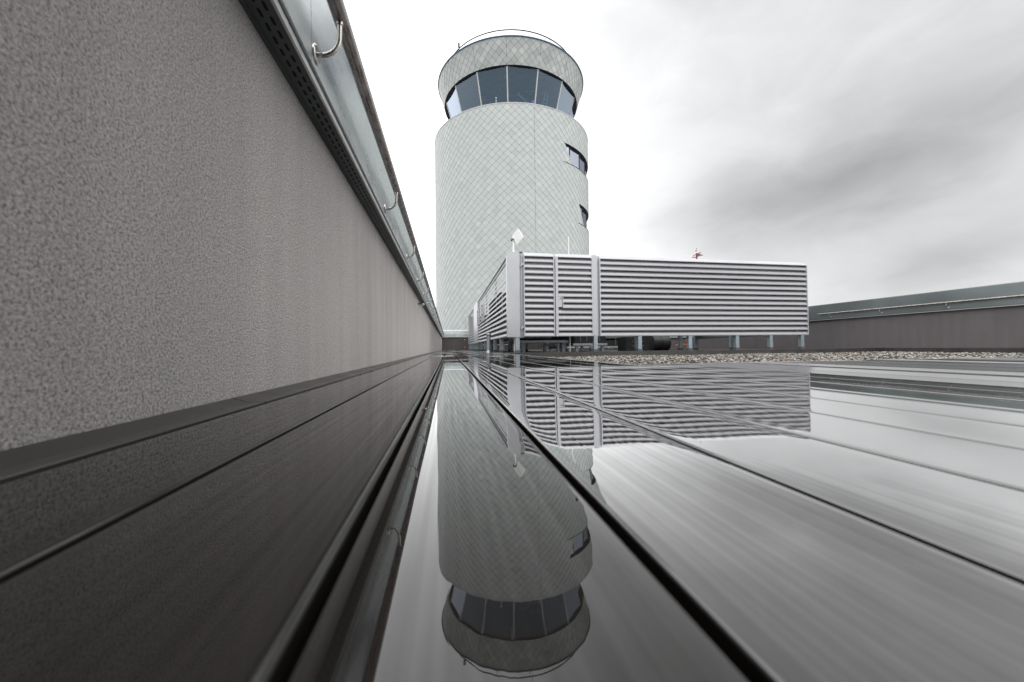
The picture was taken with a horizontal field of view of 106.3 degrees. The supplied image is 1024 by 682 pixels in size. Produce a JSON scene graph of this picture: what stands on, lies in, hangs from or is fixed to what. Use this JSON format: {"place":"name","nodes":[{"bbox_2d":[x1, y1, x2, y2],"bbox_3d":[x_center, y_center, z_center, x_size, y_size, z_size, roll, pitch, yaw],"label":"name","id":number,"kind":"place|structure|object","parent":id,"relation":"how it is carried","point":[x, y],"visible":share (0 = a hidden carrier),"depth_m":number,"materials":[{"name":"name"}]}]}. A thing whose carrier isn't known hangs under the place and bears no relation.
{"place":"outdoors","nodes":[
{"label":"outdoors","id":0,"kind":"place"},
{"bbox_2d":[435,29,588,329],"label":"control tower","id":1,"kind":"structure","parent":0,"point":[511,148],"depth_m":28.54,"materials":[{"name":"tile"}]},
{"bbox_2d":[343,0,1023,305],"label":"sky","id":2,"kind":"structure","parent":0,"point":[876,147],"materials":[{"name":"white"}]},
{"label":"ground","id":3,"kind":"structure","parent":0,"visible":0},
{"bbox_2d":[442,330,608,350],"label":"parapet wall","id":4,"kind":"structure","parent":3,"relation":"on","point":[453,342],"depth_m":24.07,"materials":[{"name":"grey metal"}]},
{"bbox_2d":[457,349,745,363],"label":"roof","id":5,"kind":"structure","parent":3,"relation":"on","point":[548,350],"depth_m":12.74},
{"bbox_2d":[0,0,442,450],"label":"parapet wall","id":6,"kind":"structure","parent":5,"relation":"on","point":[196,196],"depth_m":0.59,"materials":[{"name":"grey paint"}]},
{"bbox_2d":[312,0,443,334],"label":"handrail","id":7,"kind":"object","parent":6,"relation":"attached to","point":[345,34],"visible":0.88,"depth_m":1.27,"materials":[{"name":"silver metal"}]},
{"bbox_2d":[480,315,513,349],"bbox_3d":[-0.890,-0.426,20.138,1.610,1.830,3.060,0,-1,-9],"label":"cooling unit","id":8,"kind":"object","parent":5,"relation":"on","point":[488,329],"visible":0.12,"depth_m":18.62,"materials":[{"name":"paint"}]},
{"bbox_2d":[0,350,1008,483],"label":"deck edge","id":9,"kind":"object","parent":5,"relation":"on","point":[23,461],"visible":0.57,"depth_m":0.46,"materials":[{"name":"grey metal"}]},
{"bbox_2d":[0,350,1023,681],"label":"deck","id":10,"kind":"structure","parent":5,"relation":"on","point":[462,516],"depth_m":0.20,"materials":[{"name":"grey metal"}]},
{"bbox_2d":[486,333,490,351],"bbox_3d":[-0.596,0.042,9.796,0.134,0.468,0.134,0,-1,-9],"label":"vent pipe","id":11,"kind":"object","parent":10,"relation":"on","point":[488,335],"visible":1,"depth_m":9.75,"materials":[{"name":"metal"}]},
{"bbox_2d":[489,292,543,351],"bbox_3d":[0.108,-0.632,14.123,1.610,2.010,3.460,0,-1,-9],"label":"cooling unit","id":12,"kind":"object","parent":5,"relation":"on","point":[493,309],"visible":0.15,"depth_m":12.99,"materials":[{"name":"paint"}]},
{"bbox_2d":[507,336,564,351],"bbox_3d":[0.575,0.080,9.117,1.320,0.402,0.400,0,-1,-9],"label":"supply duct","id":13,"kind":"object","parent":5,"relation":"on","point":[536,341],"visible":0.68,"depth_m":8.97,"materials":[{"name":"metal"}]},
{"bbox_2d":[507,336,568,351],"bbox_3d":[0.631,-0.686,10.510,1.260,1.980,1.960,0,-1,-9],"label":"cooling unit","id":14,"kind":"object","parent":5,"relation":"on","point":[511,343],"visible":0.2,"depth_m":9.64,"materials":[{"name":"paint"}]},
{"bbox_2d":[568,237,570,351],"bbox_3d":[1.292,-1.046,8.649,0.036,2.622,0.036,0,-1,-9],"label":"whip antenna","id":15,"kind":"object","parent":5,"relation":"on","point":[568,253],"visible":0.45,"depth_m":8.66,"materials":[{"name":"white metal"}]},
{"bbox_2d":[555,336,606,351],"bbox_3d":[2.063,-0.629,11.811,1.010,1.880,1.860,0,-1,-9],"label":"cooling unit","id":16,"kind":"object","parent":5,"relation":"on","point":[577,341],"visible":0.2,"depth_m":10.92,"materials":[{"name":"paint"}]},
{"bbox_2d":[547,338,617,349],"bbox_3d":[3.251,-0.476,17.024,2.860,1.730,2.560,0,-1,-9],"label":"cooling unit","id":17,"kind":"object","parent":5,"relation":"on","point":[611,343],"visible":0.02,"depth_m":15.88,"materials":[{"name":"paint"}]},
{"bbox_2d":[618,337,648,350],"bbox_3d":[3.453,0.086,10.956,0.700,0.390,0.515,0,-1,-9],"label":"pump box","id":18,"kind":"object","parent":5,"relation":"on","point":[625,343],"visible":0.7,"depth_m":10.74,"materials":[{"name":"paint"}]},
{"bbox_2d":[468,252,808,352],"bbox_3d":[2.278,-0.686,16.423,7.540,2.160,15.774,0,-1,-9],"label":"plant enclosure","id":19,"kind":"object","parent":5,"relation":"on","point":[610,297],"visible":0.96,"depth_m":8.76,"materials":[{"name":"metal"}]},
{"bbox_2d":[511,229,522,352],"bbox_3d":[0.132,-1.088,8.421,0.277,2.723,0.213,-1,-1,5],"label":"panel antenna","id":20,"kind":"object","parent":19,"relation":"attached to","point":[517,236],"visible":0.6,"depth_m":8.40,"materials":[{"name":"white plastic"}]},
{"bbox_2d":[523,253,554,336],"bbox_3d":[0.571,-0.993,8.237,0.677,1.793,0.171,0,-1,-9],"label":"door","id":21,"kind":"structure","parent":19,"relation":"in","point":[539,312],"depth_m":8.19,"materials":[{"name":"metal"}]},
{"bbox_2d":[554,254,593,335],"bbox_3d":[1.337,-0.999,8.378,0.846,1.793,0.160,0,-1,-10],"label":"door","id":22,"kind":"structure","parent":19,"relation":"in","point":[568,321],"depth_m":8.33,"materials":[{"name":"metal"}]},
{"bbox_2d":[648,336,670,350],"bbox_3d":[4.219,0.054,11.040,0.504,0.445,0.445,0,-1,-9],"label":"round duct","id":23,"kind":"object","parent":5,"relation":"on","point":[658,343],"visible":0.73,"depth_m":10.87,"materials":[{"name":"metal"}]},
{"bbox_2d":[643,336,692,347],"bbox_3d":[5.122,-0.632,13.535,1.710,1.880,2.060,0,-1,-9],"label":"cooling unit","id":24,"kind":"object","parent":5,"relation":"on","point":[677,337],"visible":0.01,"depth_m":12.57,"materials":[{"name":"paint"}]},
{"bbox_2d":[506,348,884,356],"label":"roof kerb","id":25,"kind":"structure","parent":5,"relation":"on","point":[619,353],"depth_m":8.52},
{"bbox_2d":[551,351,1023,363],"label":"gravel","id":26,"kind":"structure","parent":5,"relation":"on","point":[719,358],"depth_m":6.02,"materials":[{"name":"grey gravel"}]},
{"bbox_2d":[609,281,1023,348],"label":"parapet wall","id":27,"kind":"structure","parent":5,"relation":"on","point":[995,323],"depth_m":8.77,"materials":[{"name":"grey paint"}]},
{"bbox_2d":[817,294,1023,317],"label":"handrail","id":28,"kind":"object","parent":27,"relation":"attached to","point":[1001,297],"visible":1,"depth_m":8.41,"materials":[{"name":"silver metal"}]},
{"bbox_2d":[885,348,1023,352],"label":"gravel edge","id":29,"kind":"object","parent":5,"relation":"on","point":[992,350],"visible":0.63,"depth_m":8.00,"materials":[{"name":"grey gravel"}]},
{"bbox_2d":[691,248,702,258],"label":"radar mast","id":30,"kind":"object","parent":3,"relation":"on","point":[697,254],"visible":0.23,"depth_m":66.34,"materials":[{"name":"white metal"}]}
]}

